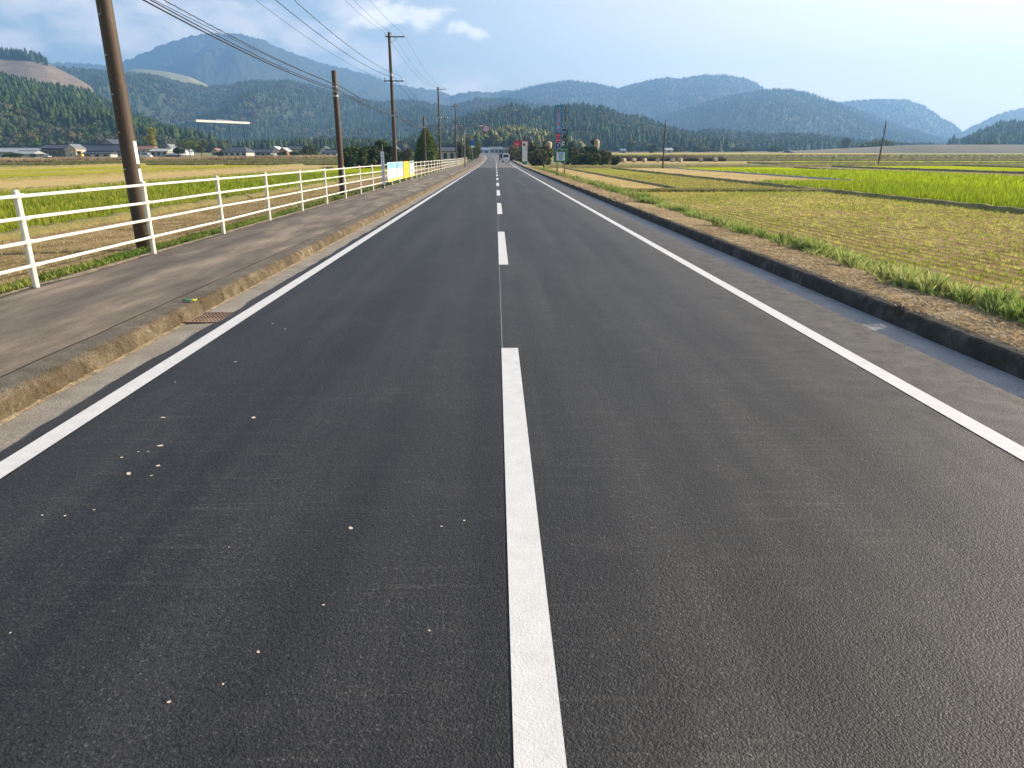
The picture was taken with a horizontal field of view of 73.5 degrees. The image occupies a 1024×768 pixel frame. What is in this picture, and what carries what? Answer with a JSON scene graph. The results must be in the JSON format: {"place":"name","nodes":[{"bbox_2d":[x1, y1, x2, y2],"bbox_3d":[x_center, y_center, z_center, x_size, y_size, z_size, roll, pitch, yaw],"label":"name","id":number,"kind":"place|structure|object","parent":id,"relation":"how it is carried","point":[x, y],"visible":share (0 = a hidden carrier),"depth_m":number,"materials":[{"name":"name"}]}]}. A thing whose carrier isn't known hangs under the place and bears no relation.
{"place":"outdoors","nodes":[
{"label":"outdoors","id":0,"kind":"place"},
{"bbox_2d":[0,58,93,91],"bbox_3d":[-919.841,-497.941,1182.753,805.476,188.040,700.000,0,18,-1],"label":"hill","id":1,"kind":"structure","parent":0,"point":[28,69],"depth_m":1246.38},
{"bbox_2d":[0,46,48,64],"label":"forest","id":2,"kind":"object","parent":1,"relation":"on","point":[13,53],"visible":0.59,"depth_m":1282.03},
{"bbox_2d":[0,165,196,172],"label":"field","id":3,"kind":"structure","parent":0,"point":[69,169],"depth_m":111.50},
{"bbox_2d":[0,165,265,177],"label":"field","id":4,"kind":"structure","parent":0,"point":[93,172],"depth_m":92.20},
{"bbox_2d":[0,207,306,293],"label":"verge grass","id":5,"kind":"structure","parent":0,"point":[54,274],"depth_m":10.95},
{"bbox_2d":[124,69,208,86],"bbox_3d":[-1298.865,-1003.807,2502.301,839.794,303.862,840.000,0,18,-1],"label":"hill","id":6,"kind":"structure","parent":0,"point":[181,78],"depth_m":2609.76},
{"bbox_2d":[0,165,337,188],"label":"field","id":7,"kind":"structure","parent":0,"point":[52,182],"depth_m":66.78,"materials":[{"name":"plant"}]},
{"bbox_2d":[1,165,415,232],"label":"field","id":8,"kind":"structure","parent":0,"point":[366,169],"depth_m":47.25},
{"bbox_2d":[0,188,256,232],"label":"rice regrowth","id":9,"kind":"object","parent":8,"relation":"on","point":[93,198],"visible":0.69,"depth_m":28.96,"materials":[{"name":"plant"}]},
{"bbox_2d":[0,171,377,193],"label":"rice regrowth","id":10,"kind":"object","parent":8,"relation":"on","point":[254,180],"visible":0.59,"depth_m":49.62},
{"bbox_2d":[0,165,455,284],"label":"field","id":11,"kind":"structure","parent":0,"point":[350,186],"depth_m":18.45,"materials":[{"name":"plant"}]},
{"bbox_2d":[95,0,149,248],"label":"utility pole","id":12,"kind":"object","parent":11,"relation":"on","point":[120,103],"visible":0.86,"depth_m":14.55,"materials":[{"name":"brown wood"}]},
{"bbox_2d":[143,0,449,141],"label":"cable","id":13,"kind":"object","parent":12,"relation":"attached to","point":[256,57],"visible":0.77,"depth_m":21.17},
{"bbox_2d":[164,0,443,135],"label":"cable","id":14,"kind":"object","parent":12,"relation":"attached to","point":[272,56],"visible":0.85,"depth_m":22.82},
{"bbox_2d":[150,0,459,141],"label":"cable","id":15,"kind":"object","parent":12,"relation":"attached to","point":[263,58],"visible":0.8,"depth_m":21.33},
{"bbox_2d":[0,188,362,282],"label":"rice stubble","id":16,"kind":"object","parent":11,"relation":"on","point":[85,240],"visible":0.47,"depth_m":19.88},
{"bbox_2d":[0,154,483,378],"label":"sidewalk","id":17,"kind":"structure","parent":0,"point":[38,323],"depth_m":8.81,"materials":[{"name":"concrete"}]},
{"bbox_2d":[0,175,451,377],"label":"crack","id":18,"kind":"object","parent":17,"relation":"on","point":[163,304],"visible":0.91,"depth_m":7.09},
{"bbox_2d":[48,33,450,105],"bbox_3d":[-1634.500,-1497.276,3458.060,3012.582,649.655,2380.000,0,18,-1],"label":"hill","id":19,"kind":"structure","parent":0,"point":[206,59],"depth_m":3493.34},
{"bbox_2d":[69,73,444,144],"bbox_3d":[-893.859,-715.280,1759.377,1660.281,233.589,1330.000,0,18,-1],"label":"hill","id":20,"kind":"structure","parent":0,"point":[149,111],"depth_m":1535.41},
{"bbox_2d":[55,65,461,145],"bbox_3d":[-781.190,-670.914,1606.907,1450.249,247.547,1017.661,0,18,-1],"label":"forest","id":21,"kind":"object","parent":20,"relation":"on","point":[371,128],"visible":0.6,"depth_m":1573.55,"materials":[{"name":"plant"}]},
{"bbox_2d":[447,90,509,104],"bbox_3d":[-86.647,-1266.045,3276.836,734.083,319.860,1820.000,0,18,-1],"label":"hill","id":22,"kind":"structure","parent":0,"point":[457,98],"depth_m":3505.47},
{"bbox_2d":[476,153,520,167],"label":"old road","id":23,"kind":"structure","parent":0,"point":[491,161],"depth_m":141.41,"materials":[{"name":"asphalt"}]},
{"bbox_2d":[444,168,561,186],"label":"road","id":24,"kind":"structure","parent":0,"point":[487,177],"depth_m":50.53,"materials":[{"name":"asphalt"}]},
{"bbox_2d":[0,187,1023,767],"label":"road","id":25,"kind":"structure","parent":0,"point":[768,539],"depth_m":3.19,"materials":[{"name":"asphalt"}]},
{"bbox_2d":[0,156,485,478],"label":"road marking","id":26,"kind":"object","parent":25,"relation":"on","point":[15,460],"visible":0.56,"depth_m":5.40,"materials":[{"name":"paint"}]},
{"bbox_2d":[498,232,507,264],"bbox_3d":[-0.191,-2.693,13.310,0.150,0.001,5.000,0,18,-1],"label":"road marking","id":27,"kind":"object","parent":25,"relation":"on","point":[502,251],"visible":1,"depth_m":12.70,"materials":[{"name":"paint"}]},
{"bbox_2d":[501,348,566,767],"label":"road marking","id":28,"kind":"object","parent":25,"relation":"on","point":[538,740],"visible":1,"depth_m":2.62,"materials":[{"name":"paint"}]},
{"bbox_2d":[495,154,1023,460],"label":"road marking","id":29,"kind":"structure","parent":25,"relation":"on","point":[995,437],"depth_m":5.71,"materials":[{"name":"paint"}]},
{"bbox_2d":[0,152,1023,167],"bbox_3d":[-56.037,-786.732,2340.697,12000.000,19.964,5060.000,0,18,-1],"label":"ground","id":30,"kind":"structure","parent":0,"point":[210,154],"depth_m":187.32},
{"bbox_2d":[39,144,67,157],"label":"barn","id":31,"kind":"structure","parent":30,"relation":"on","point":[55,150],"depth_m":254.13,"materials":[{"name":"grey metal"}]},
{"bbox_2d":[0,163,145,169],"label":"bund","id":32,"kind":"structure","parent":30,"relation":"on","point":[23,167],"depth_m":113.11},
{"bbox_2d":[81,151,118,157],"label":"shed","id":33,"kind":"structure","parent":30,"relation":"on","point":[99,153],"depth_m":253.04,"materials":[{"name":"grey metal"}]},
{"bbox_2d":[83,144,120,156],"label":"farmhouse","id":34,"kind":"object","parent":30,"relation":"on","point":[103,147],"visible":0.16,"depth_m":277.76,"materials":[{"name":"grey metal"}]},
{"bbox_2d":[0,164,222,173],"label":"bund","id":35,"kind":"structure","parent":30,"relation":"on","point":[99,169],"depth_m":95.35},
{"bbox_2d":[0,163,303,181],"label":"bund","id":36,"kind":"structure","parent":30,"relation":"on","point":[25,178],"depth_m":71.41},
{"bbox_2d":[0,166,337,191],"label":"bund","id":37,"kind":"structure","parent":30,"relation":"on","point":[75,185],"depth_m":55.47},
{"bbox_2d":[0,154,413,162],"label":"reeds","id":38,"kind":"object","parent":30,"relation":"on","point":[33,159],"visible":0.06,"depth_m":183.49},
{"bbox_2d":[0,166,423,241],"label":"bund","id":39,"kind":"structure","parent":30,"relation":"on","point":[49,228],"depth_m":23.07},
{"bbox_2d":[191,119,249,143],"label":"viaduct","id":40,"kind":"object","parent":30,"relation":"on","point":[222,121],"visible":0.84,"depth_m":702.99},
{"bbox_2d":[46,160,405,162],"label":"bund","id":41,"kind":"structure","parent":30,"relation":"on","point":[206,161],"depth_m":168.74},
{"bbox_2d":[0,162,455,164],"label":"bund","id":42,"kind":"structure","parent":30,"relation":"on","point":[177,163],"depth_m":142.38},
{"bbox_2d":[0,158,476,298],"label":"sidewalk edge","id":43,"kind":"object","parent":30,"relation":"on","point":[27,289],"visible":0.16,"depth_m":10.95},
{"bbox_2d":[0,167,454,296],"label":"soil edge","id":44,"kind":"object","parent":43,"relation":"on","point":[91,270],"visible":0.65,"depth_m":11.21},
{"bbox_2d":[0,157,466,287],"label":"fence","id":45,"kind":"object","parent":43,"relation":"on","point":[21,218],"visible":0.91,"depth_m":11.16,"materials":[{"name":"metal"}]},
{"bbox_2d":[222,146,254,156],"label":"house","id":46,"kind":"structure","parent":30,"relation":"on","point":[237,151],"depth_m":282.43,"materials":[{"name":"grey metal"}]},
{"bbox_2d":[331,70,344,194],"bbox_3d":[-8.792,-12.427,34.870,0.330,6.430,0.330,0,18,-1],"label":"utility pole","id":47,"kind":"object","parent":30,"relation":"on","point":[338,128],"visible":0.85,"depth_m":34.64,"materials":[{"name":"brown wood"}]},
{"bbox_2d":[343,147,359,168],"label":"bush","id":48,"kind":"object","parent":30,"relation":"on","point":[350,158],"visible":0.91,"depth_m":110.57,"materials":[{"name":"green plant"}]},
{"bbox_2d":[350,145,369,167],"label":"bush","id":49,"kind":"object","parent":30,"relation":"on","point":[363,153],"visible":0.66,"depth_m":112.55,"materials":[{"name":"green plant"}]},
{"bbox_2d":[236,136,490,152],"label":"forest","id":50,"kind":"object","parent":30,"relation":"on","point":[403,145],"visible":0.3,"depth_m":548.86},
{"bbox_2d":[365,144,381,167],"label":"bush","id":51,"kind":"object","parent":30,"relation":"on","point":[374,154],"visible":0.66,"depth_m":114.41,"materials":[{"name":"green plant"}]},
{"bbox_2d":[374,140,393,164],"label":"bush","id":52,"kind":"object","parent":30,"relation":"on","point":[388,153],"visible":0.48,"depth_m":116.43,"materials":[{"name":"green plant"}]},
{"bbox_2d":[384,32,404,180],"bbox_3d":[-8.942,-21.121,53.358,1.720,11.260,0.370,0,18,-1],"label":"utility pole","id":53,"kind":"object","parent":30,"relation":"on","point":[391,80],"visible":0.91,"depth_m":52.83,"materials":[{"name":"brown wood"}]},
{"bbox_2d":[413,128,438,166],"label":"cone tree","id":54,"kind":"object","parent":30,"relation":"on","point":[432,154],"visible":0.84,"depth_m":119.67,"materials":[{"name":"green plant"}]},
{"bbox_2d":[437,146,458,160],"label":"long building","id":55,"kind":"structure","parent":30,"relation":"on","point":[448,152],"depth_m":194.23,"materials":[{"name":"grey metal"}]},
{"bbox_2d":[528,148,548,165],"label":"bush","id":56,"kind":"object","parent":30,"relation":"on","point":[539,157],"visible":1,"depth_m":134.30,"materials":[{"name":"green plant"}]},
{"bbox_2d":[565,167,681,187],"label":"bund","id":57,"kind":"structure","parent":30,"relation":"on","point":[649,183],"depth_m":58.38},
{"bbox_2d":[612,154,726,160],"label":"reeds","id":58,"kind":"object","parent":30,"relation":"on","point":[629,157],"visible":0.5,"depth_m":192.62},
{"bbox_2d":[543,164,831,167],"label":"bund","id":59,"kind":"structure","parent":30,"relation":"on","point":[682,166],"depth_m":119.03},
{"bbox_2d":[621,187,823,191],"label":"bund","id":60,"kind":"structure","parent":30,"relation":"on","point":[785,190],"depth_m":39.97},
{"bbox_2d":[630,187,822,191],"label":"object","id":61,"kind":"object","parent":30,"relation":"on","point":[674,190],"visible":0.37,"depth_m":39.84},
{"bbox_2d":[590,186,1023,351],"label":"verge","id":62,"kind":"structure","parent":30,"relation":"on","point":[947,315],"depth_m":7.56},
{"bbox_2d":[554,105,568,175],"bbox_3d":[3.774,-18.380,52.721,1.100,5.680,0.196,0,18,-1],"label":"roadside sign","id":63,"kind":"object","parent":62,"relation":"on","point":[561,127],"visible":0.99,"depth_m":52.41,"materials":[{"name":"teal metal"}]},
{"bbox_2d":[634,196,1023,325],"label":"verge grass","id":64,"kind":"structure","parent":62,"relation":"on","point":[1000,302],"depth_m":8.80,"materials":[{"name":"plant"}]},
{"bbox_2d":[612,167,1023,213],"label":"bund","id":65,"kind":"structure","parent":30,"relation":"on","point":[1009,209],"depth_m":33.76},
{"bbox_2d":[653,154,1023,156],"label":"bund","id":66,"kind":"structure","parent":30,"relation":"on","point":[885,155],"depth_m":267.84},
{"bbox_2d":[667,167,1014,190],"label":"bund","id":67,"kind":"structure","parent":30,"relation":"on","point":[769,174],"depth_m":73.23,"materials":[{"name":"plant"}]},
{"bbox_2d":[720,156,1023,158],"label":"bund","id":68,"kind":"structure","parent":30,"relation":"on","point":[870,157],"depth_m":232.76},
{"bbox_2d":[726,158,1023,160],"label":"bund","id":69,"kind":"structure","parent":30,"relation":"on","point":[865,159],"depth_m":194.76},
{"bbox_2d":[748,161,1023,163],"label":"bund","id":70,"kind":"structure","parent":30,"relation":"on","point":[840,162],"depth_m":163.28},
{"bbox_2d":[753,162,1023,173],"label":"bund","id":71,"kind":"structure","parent":30,"relation":"on","point":[978,171],"depth_m":97.53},
{"bbox_2d":[782,145,1023,152],"bbox_3d":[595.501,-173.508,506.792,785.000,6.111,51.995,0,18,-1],"label":"levee","id":72,"kind":"structure","parent":30,"relation":"on","point":[956,149],"depth_m":488.38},
{"bbox_2d":[829,163,1023,165],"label":"bund","id":73,"kind":"structure","parent":30,"relation":"on","point":[886,164],"depth_m":135.22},
{"bbox_2d":[0,0,1023,131],"label":"sky","id":74,"kind":"structure","parent":0,"point":[961,60],"materials":[{"name":"blue"}]},
{"bbox_2d":[528,165,664,187],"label":"field","id":75,"kind":"structure","parent":0,"point":[621,182],"depth_m":59.93,"materials":[{"name":"soil"}]},
{"bbox_2d":[533,166,670,203],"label":"verge grass","id":76,"kind":"structure","parent":75,"relation":"on","point":[626,191],"depth_m":33.23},
{"bbox_2d":[503,75,762,118],"bbox_3d":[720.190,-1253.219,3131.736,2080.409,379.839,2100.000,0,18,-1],"label":"hill","id":77,"kind":"structure","parent":0,"point":[676,96],"depth_m":3023.67,"materials":[{"name":"plant"}]},
{"bbox_2d":[496,73,765,117],"bbox_3d":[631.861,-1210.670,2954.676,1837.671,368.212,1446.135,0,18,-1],"label":"forest","id":78,"kind":"object","parent":77,"relation":"on","point":[565,84],"visible":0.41,"depth_m":3131.68,"materials":[{"name":"plant"}]},
{"bbox_2d":[606,129,690,151],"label":"hill","id":79,"kind":"structure","parent":0,"point":[639,151],"depth_m":676.89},
{"bbox_2d":[397,101,734,151],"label":"forest","id":80,"kind":"object","parent":79,"relation":"on","point":[588,122],"visible":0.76,"depth_m":826.38,"materials":[{"name":"plant"}]},
{"bbox_2d":[571,168,778,187],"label":"field","id":81,"kind":"structure","parent":0,"point":[607,171],"depth_m":70.00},
{"bbox_2d":[608,173,788,188],"bbox_3d":[13.969,-17.508,58.812,7.321,0.161,38.249,0,18,-1],"label":"rice stubble","id":82,"kind":"object","parent":81,"relation":"on","point":[667,177],"visible":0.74,"depth_m":55.52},
{"bbox_2d":[620,161,781,162],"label":"field","id":83,"kind":"structure","parent":0,"point":[698,162],"depth_m":173.66,"materials":[{"name":"plant"}]},
{"bbox_2d":[625,168,835,180],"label":"field","id":84,"kind":"structure","parent":0,"point":[745,177],"depth_m":73.54,"materials":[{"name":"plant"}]},
{"bbox_2d":[612,153,873,153],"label":"field","id":85,"kind":"structure","parent":0,"point":[743,153],"depth_m":432.45,"materials":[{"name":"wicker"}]},
{"bbox_2d":[653,90,921,142],"bbox_3d":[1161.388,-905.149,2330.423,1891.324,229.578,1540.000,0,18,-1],"label":"hill","id":86,"kind":"structure","parent":0,"point":[744,120],"depth_m":2076.06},
{"bbox_2d":[649,87,948,144],"bbox_3d":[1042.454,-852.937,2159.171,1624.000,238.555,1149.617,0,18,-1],"label":"forest","id":87,"kind":"object","parent":86,"relation":"on","point":[907,134],"visible":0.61,"depth_m":2175.71,"materials":[{"name":"plant"}]},
{"bbox_2d":[737,143,837,151],"bbox_3d":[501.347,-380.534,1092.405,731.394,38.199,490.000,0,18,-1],"label":"hill","id":88,"kind":"structure","parent":0,"point":[809,146],"depth_m":883.57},
{"bbox_2d":[691,127,943,151],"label":"forest","id":89,"kind":"object","parent":88,"relation":"on","point":[758,141],"visible":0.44,"depth_m":978.83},
{"bbox_2d":[612,154,1023,155],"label":"field","id":90,"kind":"structure","parent":0,"point":[808,154],"depth_m":370.57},
{"bbox_2d":[641,192,1023,300],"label":"field","id":91,"kind":"structure","parent":0,"point":[955,254],"depth_m":18.94,"materials":[{"name":"plant"}]},
{"bbox_2d":[638,191,983,210],"bbox_3d":[12.004,-8.937,33.084,12.361,0.135,14.054,0,18,-1],"label":"rice stubble","id":92,"kind":"object","parent":91,"relation":"on","point":[814,207],"visible":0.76,"depth_m":31.21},
{"bbox_2d":[699,208,1023,297],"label":"rice stubble","id":93,"kind":"object","parent":91,"relation":"on","point":[916,229],"visible":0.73,"depth_m":19.01,"materials":[{"name":"plant"}]},
{"bbox_2d":[685,167,1011,189],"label":"field","id":94,"kind":"structure","parent":0,"point":[741,168],"depth_m":112.39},
{"bbox_2d":[723,168,1023,190],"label":"rice regrowth","id":95,"kind":"object","parent":94,"relation":"on","point":[979,179],"visible":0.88,"depth_m":63.18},
{"bbox_2d":[756,178,1023,207],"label":"rice regrowth","id":96,"kind":"object","parent":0,"point":[971,194],"visible":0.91,"depth_m":37.29,"materials":[{"name":"plant"}]},
{"bbox_2d":[843,99,960,138],"bbox_3d":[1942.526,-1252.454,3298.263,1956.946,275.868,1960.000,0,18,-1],"label":"hill","id":97,"kind":"structure","parent":0,"point":[899,115],"depth_m":3316.78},
{"bbox_2d":[838,98,961,140],"bbox_3d":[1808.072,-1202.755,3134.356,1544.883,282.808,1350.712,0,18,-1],"label":"forest","id":98,"kind":"object","parent":97,"relation":"on","point":[932,131],"visible":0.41,"depth_m":3310.01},
{"bbox_2d":[862,166,1023,170],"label":"field","id":99,"kind":"structure","parent":0,"point":[977,168],"depth_m":120.22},
{"bbox_2d":[958,108,1023,138],"bbox_3d":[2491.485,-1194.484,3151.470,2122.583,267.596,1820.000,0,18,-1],"label":"hill","id":100,"kind":"structure","parent":0,"point":[1017,114],"depth_m":3308.02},
{"bbox_3d":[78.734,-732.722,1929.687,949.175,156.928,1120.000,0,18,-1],"label":"hill","id":101,"kind":"structure","parent":0,"visible":0},
{"bbox_2d":[446,96,554,116],"bbox_3d":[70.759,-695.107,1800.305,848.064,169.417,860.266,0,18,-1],"label":"forest","id":102,"kind":"object","parent":101,"relation":"on","point":[473,106],"visible":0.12,"depth_m":2002.34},
{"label":"hill","id":103,"kind":"structure","parent":0,"visible":0},
{"bbox_2d":[450,123,588,150],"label":"forest","id":104,"kind":"object","parent":103,"relation":"on","point":[499,136],"visible":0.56,"depth_m":467.52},
{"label":"hill","id":105,"kind":"structure","parent":0,"visible":0},
{"bbox_2d":[946,118,1023,144],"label":"forest","id":106,"kind":"object","parent":105,"relation":"on","point":[1010,132],"visible":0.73,"depth_m":916.57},
{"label":"hill","id":107,"kind":"structure","parent":0,"visible":0},
{"bbox_2d":[0,70,235,152],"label":"forest","id":108,"kind":"object","parent":107,"relation":"on","point":[70,114],"visible":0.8,"depth_m":553.76,"materials":[{"name":"plant"}]},
{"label":"road base","id":109,"kind":"structure","parent":0,"visible":0},
{"bbox_2d":[0,220,364,420],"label":"kerb","id":110,"kind":"structure","parent":109,"relation":"on","point":[22,395],"depth_m":6.34,"materials":[{"name":"concrete"}]},
{"bbox_2d":[0,154,484,451],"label":"gutter","id":111,"kind":"object","parent":109,"relation":"on","point":[19,427],"visible":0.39,"depth_m":6.04,"materials":[{"name":"concrete"}]},
{"bbox_2d":[184,312,233,323],"bbox_3d":[-3.303,-0.727,7.537,0.380,0.022,0.480,0,18,-1],"label":"drain grate","id":112,"kind":"object","parent":111,"relation":"on","point":[207,317],"visible":0.86,"depth_m":7.52,"materials":[{"name":"orange metal"}]},
{"bbox_2d":[0,171,466,424],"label":"dirt line","id":113,"kind":"object","parent":111,"relation":"on","point":[39,401],"visible":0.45,"depth_m":6.16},
{"bbox_2d":[362,182,441,224],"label":"kerb","id":114,"kind":"structure","parent":109,"relation":"on","point":[375,216],"depth_m":22.92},
{"bbox_2d":[0,182,439,391],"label":"kerb top","id":115,"kind":"structure","parent":114,"relation":"on","point":[25,373],"depth_m":6.83,"materials":[{"name":"concrete"}]},
{"bbox_2d":[492,153,1023,398],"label":"gutter","id":116,"kind":"object","parent":109,"relation":"on","point":[1007,382],"visible":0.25,"depth_m":7.47,"materials":[{"name":"concrete"}]},
{"bbox_2d":[563,181,1023,379],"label":"kerb","id":117,"kind":"structure","parent":109,"relation":"on","point":[1003,356],"depth_m":7.72,"materials":[{"name":"concrete"}]},
{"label":"verge","id":118,"kind":"structure","parent":0,"visible":0},
{"bbox_2d":[523,166,645,202],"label":"dry grass","id":119,"kind":"structure","parent":118,"relation":"on","point":[607,193],"depth_m":32.90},
{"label":"verge","id":120,"kind":"structure","parent":0,"visible":0},
{"bbox_2d":[266,168,448,214],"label":"verge grass","id":121,"kind":"structure","parent":120,"relation":"on","point":[321,201],"depth_m":28.94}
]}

